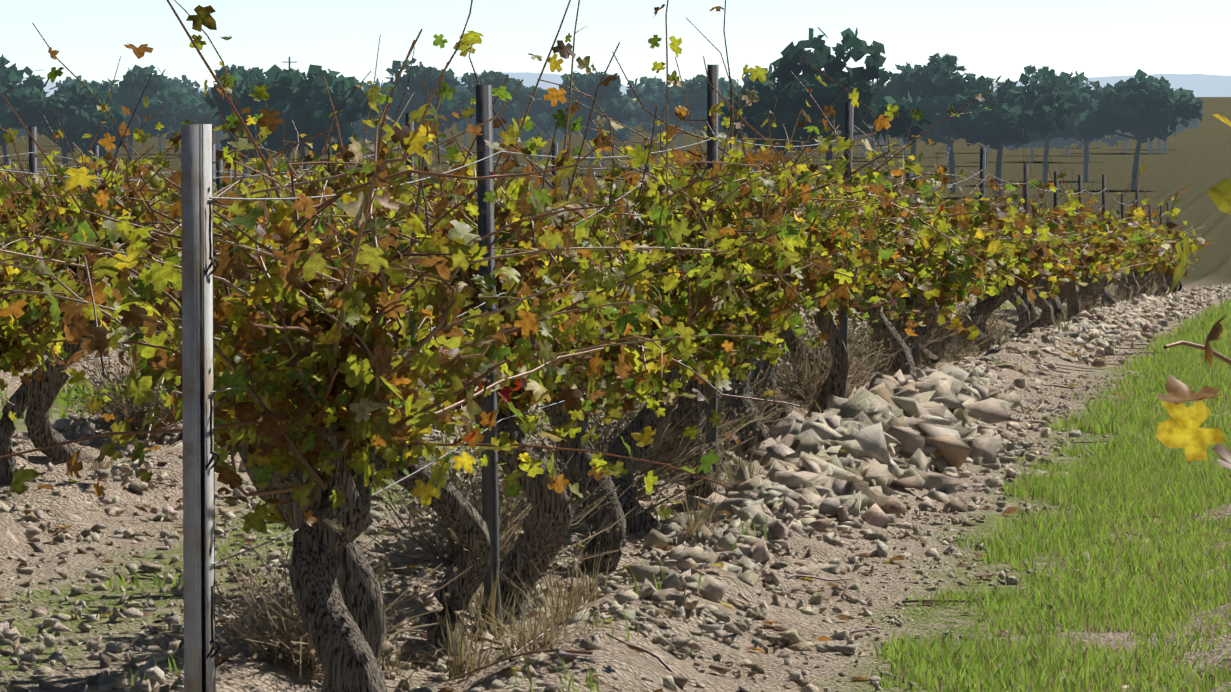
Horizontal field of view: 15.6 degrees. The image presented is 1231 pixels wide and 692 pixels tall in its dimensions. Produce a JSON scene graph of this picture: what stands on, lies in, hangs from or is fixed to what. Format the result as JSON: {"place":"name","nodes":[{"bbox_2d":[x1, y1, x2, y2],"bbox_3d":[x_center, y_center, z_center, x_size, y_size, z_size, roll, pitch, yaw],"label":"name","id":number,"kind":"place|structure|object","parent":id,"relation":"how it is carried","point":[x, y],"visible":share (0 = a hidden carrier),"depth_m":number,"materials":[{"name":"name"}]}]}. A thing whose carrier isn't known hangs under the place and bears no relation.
{"place":"outdoors","nodes":[
{"label":"outdoors","id":0,"kind":"place"},
{"bbox_2d":[0,97,1230,691],"bbox_3d":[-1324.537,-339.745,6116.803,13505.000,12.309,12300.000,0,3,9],"label":"ground","id":1,"kind":"structure","parent":0,"point":[1196,163],"depth_m":16.94,"materials":[{"name":"soil"}]},
{"bbox_2d":[0,80,12,145],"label":"tree","id":2,"kind":"object","parent":1,"relation":"on","point":[6,120],"visible":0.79,"depth_m":326.40,"materials":[{"name":"green plant"}]},
{"bbox_2d":[6,159,10,193],"bbox_3d":[-7.669,-0.831,45.547,0.103,2.261,10.522,0,3,9],"label":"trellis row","id":3,"kind":"object","parent":1,"relation":"on","point":[8,164],"visible":0.19,"depth_m":50.58,"materials":[{"name":"metal"}]},
{"bbox_2d":[0,219,54,420],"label":"vine","id":4,"kind":"object","parent":1,"relation":"on","point":[45,242],"visible":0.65,"depth_m":15.62,"materials":[{"name":"brown plant"}]},
{"bbox_2d":[0,217,54,238],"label":"trellis","id":5,"kind":"object","parent":1,"relation":"on","point":[23,237],"visible":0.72,"depth_m":17.02,"materials":[{"name":"grey metal"}]},
{"bbox_2d":[0,54,63,180],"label":"tree","id":6,"kind":"object","parent":1,"relation":"on","point":[13,75],"visible":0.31,"depth_m":339.42,"materials":[{"name":"green plant"}]},
{"bbox_2d":[5,79,131,190],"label":"tree","id":7,"kind":"object","parent":1,"relation":"on","point":[33,108],"visible":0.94,"depth_m":326.12,"materials":[{"name":"green plant"}]},
{"bbox_2d":[56,75,112,144],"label":"tree","id":8,"kind":"object","parent":1,"relation":"on","point":[68,80],"visible":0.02,"depth_m":534.02,"materials":[{"name":"green plant"}]},
{"bbox_2d":[0,206,173,421],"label":"vine","id":9,"kind":"object","parent":1,"relation":"on","point":[18,339],"visible":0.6,"depth_m":18.18,"materials":[{"name":"green plant"}]},
{"bbox_2d":[0,23,233,482],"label":"vine","id":10,"kind":"object","parent":1,"relation":"on","point":[23,397],"visible":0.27,"depth_m":19.63,"materials":[{"name":"green plant"}]},
{"bbox_2d":[19,145,231,190],"bbox_3d":[-5.380,-0.676,40.636,0.094,2.369,15.798,0,3,9],"label":"trellis row","id":11,"kind":"object","parent":1,"relation":"on","point":[96,150],"visible":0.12,"depth_m":43.06,"materials":[{"name":"metal"}]},
{"bbox_2d":[0,74,263,463],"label":"vine","id":12,"kind":"object","parent":1,"relation":"on","point":[42,432],"visible":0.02,"depth_m":20.76,"materials":[{"name":"brown plant"}]},
{"bbox_2d":[89,65,188,178],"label":"tree","id":13,"kind":"object","parent":1,"relation":"on","point":[135,78],"visible":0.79,"depth_m":395.98,"materials":[{"name":"green plant"}]},
{"bbox_2d":[144,75,200,161],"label":"tree","id":14,"kind":"object","parent":1,"relation":"on","point":[175,82],"visible":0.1,"depth_m":515.98,"materials":[{"name":"green plant"}]},
{"bbox_2d":[153,86,219,139],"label":"tree","id":15,"kind":"object","parent":1,"relation":"on","point":[194,113],"visible":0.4,"depth_m":416.83,"materials":[{"name":"green plant"}]},
{"bbox_2d":[206,97,219,149],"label":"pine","id":16,"kind":"object","parent":1,"relation":"on","point":[217,141],"visible":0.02,"depth_m":556.97,"materials":[{"name":"grey plant"}]},
{"bbox_2d":[46,0,399,441],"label":"vine","id":17,"kind":"object","parent":1,"relation":"on","point":[227,83],"visible":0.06,"depth_m":22.32,"materials":[{"name":"green plant"}]},
{"bbox_2d":[91,153,385,396],"bbox_3d":[-1.884,-0.195,23.334,2.031,1.625,1.517,0,3,9],"label":"vine","id":18,"kind":"object","parent":1,"relation":"on","point":[116,326],"depth_m":23.55,"materials":[{"name":"green plant"}]},
{"bbox_2d":[214,64,267,183],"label":"tree","id":19,"kind":"object","parent":1,"relation":"on","point":[239,70],"visible":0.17,"depth_m":377.00,"materials":[{"name":"green plant"}]},
{"bbox_2d":[0,0,522,691],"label":"vine","id":20,"kind":"object","parent":1,"relation":"on","point":[358,586],"visible":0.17,"depth_m":12.04,"materials":[{"name":"green plant"}]},
{"bbox_2d":[0,127,551,367],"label":"trellis row","id":21,"kind":"object","parent":1,"relation":"on","point":[33,159],"visible":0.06,"depth_m":30.42,"materials":[{"name":"metal"}]},
{"bbox_2d":[202,64,379,180],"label":"tree","id":22,"kind":"object","parent":1,"relation":"on","point":[300,100],"visible":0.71,"depth_m":297.85,"materials":[{"name":"green plant"}]},
{"bbox_2d":[0,34,620,691],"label":"vine","id":23,"kind":"object","parent":1,"relation":"on","point":[342,370],"visible":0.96,"depth_m":10.92,"materials":[{"name":"green plant"}]},
{"bbox_2d":[348,81,369,158],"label":"tree","id":24,"kind":"object","parent":1,"relation":"on","point":[363,83],"visible":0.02,"depth_m":517.90,"materials":[{"name":"green plant"}]},
{"bbox_2d":[206,71,528,238],"bbox_3d":[-1.762,-0.471,24.559,2.046,2.073,1.643,3,4,39],"label":"vine","id":25,"kind":"object","parent":1,"relation":"on","point":[322,172],"visible":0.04,"depth_m":24.70,"materials":[{"name":"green plant"}]},
{"bbox_2d":[345,77,405,158],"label":"tree","id":26,"kind":"object","parent":1,"relation":"on","point":[358,129],"visible":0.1,"depth_m":428.30,"materials":[{"name":"green plant"}]},
{"bbox_2d":[0,113,795,363],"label":"trellis row","id":27,"kind":"object","parent":1,"relation":"on","point":[555,149],"visible":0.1,"depth_m":28.07,"materials":[{"name":"metal"}]},
{"bbox_2d":[77,0,731,656],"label":"vine","id":28,"kind":"object","parent":1,"relation":"on","point":[457,512],"visible":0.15,"depth_m":13.73,"materials":[{"name":"green plant"}]},
{"bbox_2d":[385,58,469,167],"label":"tree","id":29,"kind":"object","parent":1,"relation":"on","point":[447,108],"visible":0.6,"depth_m":397.93,"materials":[{"name":"green plant"}]},
{"bbox_2d":[441,83,468,154],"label":"tree","id":30,"kind":"object","parent":1,"relation":"on","point":[459,87],"visible":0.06,"depth_m":578.68,"materials":[{"name":"green plant"}]},
{"bbox_2d":[460,69,524,123],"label":"tree","id":31,"kind":"object","parent":1,"relation":"on","point":[496,79],"visible":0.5,"depth_m":437.91,"materials":[{"name":"green plant"}]},
{"bbox_2d":[4,116,1031,227],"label":"vine row","id":32,"kind":"object","parent":1,"relation":"on","point":[49,157],"depth_m":40.52,"materials":[{"name":"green plant"}]},
{"bbox_2d":[298,0,763,618],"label":"vine","id":33,"kind":"object","parent":1,"relation":"on","point":[542,536],"visible":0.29,"depth_m":14.80,"materials":[{"name":"green plant"}]},
{"bbox_2d":[511,87,553,170],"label":"tree","id":34,"kind":"object","parent":1,"relation":"on","point":[538,119],"visible":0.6,"depth_m":448.72,"materials":[{"name":"green plant"}]},
{"bbox_2d":[215,0,877,571],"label":"vine","id":35,"kind":"object","parent":1,"relation":"on","point":[571,424],"visible":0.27,"depth_m":16.26,"materials":[{"name":"green plant"}]},
{"bbox_2d":[0,56,1125,353],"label":"vine row","id":36,"kind":"object","parent":1,"relation":"on","point":[226,178],"depth_m":31.35,"materials":[{"name":"green plant"}]},
{"bbox_2d":[282,57,873,188],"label":"utility poles","id":37,"kind":"object","parent":1,"relation":"on","point":[872,163],"visible":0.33,"depth_m":329.09,"materials":[{"name":"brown wood"}]},
{"bbox_2d":[543,71,636,174],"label":"tree","id":38,"kind":"object","parent":1,"relation":"on","point":[608,100],"visible":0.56,"depth_m":427.83,"materials":[{"name":"green plant"}]},
{"bbox_2d":[84,303,1100,679],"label":"dry grass tufts","id":39,"kind":"object","parent":1,"relation":"on","point":[558,615],"visible":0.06,"depth_m":13.85,"materials":[{"name":"beige plant"}]},
{"bbox_2d":[3,77,1202,166],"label":"vine rows","id":40,"kind":"object","parent":1,"relation":"on","point":[1058,142],"visible":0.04,"depth_m":517.94,"materials":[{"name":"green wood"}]},
{"bbox_2d":[0,314,1209,691],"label":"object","id":41,"kind":"object","parent":1,"relation":"on","point":[532,614],"depth_m":15.92,"materials":[{"name":"stone"}]},
{"bbox_2d":[50,265,1166,688],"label":"dry weeds","id":42,"kind":"object","parent":1,"relation":"on","point":[298,649],"visible":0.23,"depth_m":18.01,"materials":[{"name":"brown plant"}]},
{"bbox_2d":[0,283,1230,691],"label":"rocks","id":43,"kind":"object","parent":1,"relation":"on","point":[810,479],"visible":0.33,"depth_m":17.67,"materials":[{"name":"stone"}]},
{"bbox_2d":[621,93,646,157],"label":"tree","id":44,"kind":"object","parent":1,"relation":"on","point":[624,96],"visible":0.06,"depth_m":538.72,"materials":[{"name":"green plant"}]},
{"bbox_2d":[626,76,698,166],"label":"tree","id":45,"kind":"object","parent":1,"relation":"on","point":[653,101],"visible":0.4,"depth_m":468.93,"materials":[{"name":"green plant"}]},
{"bbox_2d":[181,65,1178,691],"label":"trellis row","id":46,"kind":"object","parent":1,"relation":"on","point":[199,453],"visible":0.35,"depth_m":10.38,"materials":[{"name":"metal"}]},
{"bbox_2d":[522,0,854,533],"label":"vine","id":47,"kind":"object","parent":1,"relation":"on","point":[702,298],"visible":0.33,"depth_m":17.67,"materials":[{"name":"green plant"}]},
{"bbox_2d":[236,35,1148,377],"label":"vine row","id":48,"kind":"object","parent":1,"relation":"on","point":[372,93],"visible":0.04,"depth_m":28.86,"materials":[{"name":"green plant"}]},
{"bbox_2d":[664,74,744,134],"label":"tree","id":49,"kind":"object","parent":1,"relation":"on","point":[696,90],"visible":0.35,"depth_m":427.75,"materials":[{"name":"green plant"}]},
{"bbox_2d":[555,52,874,476],"bbox_3d":[0.526,-0.287,20.287,1.550,2.081,1.480,-2,4,-35],"label":"vine","id":50,"kind":"object","parent":1,"relation":"on","point":[765,155],"visible":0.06,"depth_m":20.28,"materials":[{"name":"green plant"}]},
{"bbox_2d":[522,0,913,498],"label":"vine","id":51,"kind":"object","parent":1,"relation":"on","point":[795,237],"visible":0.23,"depth_m":18.39,"materials":[{"name":"green plant"}]},
{"bbox_2d":[718,73,775,170],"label":"tree","id":52,"kind":"object","parent":1,"relation":"on","point":[746,78],"visible":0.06,"depth_m":418.12,"materials":[{"name":"green plant"}]},
{"bbox_2d":[583,57,966,451],"bbox_3d":[0.609,-0.359,21.628,1.578,2.054,2.147,-1,3,-14],"label":"vine","id":53,"kind":"object","parent":1,"relation":"on","point":[845,216],"visible":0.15,"depth_m":21.41,"materials":[{"name":"green plant"}]},
{"bbox_2d":[719,27,935,181],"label":"tree","id":54,"kind":"object","parent":1,"relation":"on","point":[790,93],"visible":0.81,"depth_m":267.53,"materials":[{"name":"green plant"}]},
{"bbox_2d":[662,17,1035,428],"bbox_3d":[1.090,-0.506,22.618,1.962,2.294,2.856,0,3,9],"label":"vine","id":55,"kind":"object","parent":1,"relation":"on","point":[859,218],"visible":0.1,"depth_m":22.69,"materials":[{"name":"green plant"}]},
{"bbox_2d":[866,112,871,163],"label":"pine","id":56,"kind":"object","parent":1,"relation":"on","point":[870,140],"depth_m":498.43,"materials":[{"name":"grey plant"}]},
{"bbox_2d":[745,71,1042,413],"bbox_3d":[1.189,-0.452,24.127,2.171,2.046,1.900,-1,3,-20],"label":"vine","id":57,"kind":"object","parent":1,"relation":"on","point":[835,380],"visible":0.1,"depth_m":24.09,"materials":[{"name":"green plant"}]},
{"bbox_2d":[871,62,964,178],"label":"tree","id":58,"kind":"object","parent":1,"relation":"on","point":[904,82],"visible":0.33,"depth_m":357.55,"materials":[{"name":"green plant"}]},
{"bbox_2d":[917,96,948,156],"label":"tree","id":59,"kind":"object","parent":1,"relation":"on","point":[919,98],"visible":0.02,"depth_m":557.72,"materials":[{"name":"grey plant"}]},
{"bbox_2d":[916,52,981,191],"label":"tree","id":60,"kind":"object","parent":1,"relation":"on","point":[947,87],"visible":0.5,"depth_m":347.22,"materials":[{"name":"green plant"}]},
{"bbox_2d":[723,109,1215,398],"bbox_3d":[5.194,-1.071,53.186,3.275,3.634,57.200,0,3,9],"label":"vine row","id":61,"kind":"object","parent":1,"relation":"on","point":[1065,251],"visible":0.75,"depth_m":33.34,"materials":[{"name":"green plant"}]},
{"bbox_2d":[947,65,1075,197],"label":"tree","id":62,"kind":"object","parent":1,"relation":"on","point":[1019,107],"visible":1,"depth_m":327.01,"materials":[{"name":"green plant"}]},
{"bbox_2d":[1013,68,1097,183],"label":"tree","id":63,"kind":"object","parent":1,"relation":"on","point":[1079,100],"visible":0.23,"depth_m":376.26,"materials":[{"name":"green plant"}]},
{"bbox_2d":[1060,71,1124,180],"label":"tree","id":64,"kind":"object","parent":1,"relation":"on","point":[1076,82],"visible":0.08,"depth_m":397.32,"materials":[{"name":"green plant"}]},
{"bbox_2d":[1073,69,1204,189],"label":"tree","id":65,"kind":"object","parent":1,"relation":"on","point":[1142,109],"visible":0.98,"depth_m":356.29,"materials":[{"name":"green plant"}]},
{"bbox_2d":[1155,114,1230,477],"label":"vine","id":66,"kind":"object","parent":1,"relation":"on","point":[1179,428],"visible":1,"depth_m":6.12,"materials":[{"name":"yellow plant"}]},
{"bbox_2d":[0,297,1230,691],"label":"grass","id":67,"kind":"structure","parent":0,"point":[1116,495],"depth_m":16.41,"materials":[{"name":"green plant"}]},
{"bbox_2d":[0,0,1230,88],"label":"sky","id":68,"kind":"structure","parent":0,"point":[993,39],"materials":[{"name":"white"}]},
{"bbox_2d":[10,72,1230,96],"bbox_3d":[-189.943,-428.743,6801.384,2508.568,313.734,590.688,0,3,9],"label":"hills","id":69,"kind":"structure","parent":0,"point":[1202,85],"depth_m":6928.57,"materials":[{"name":"grey"}]}
]}

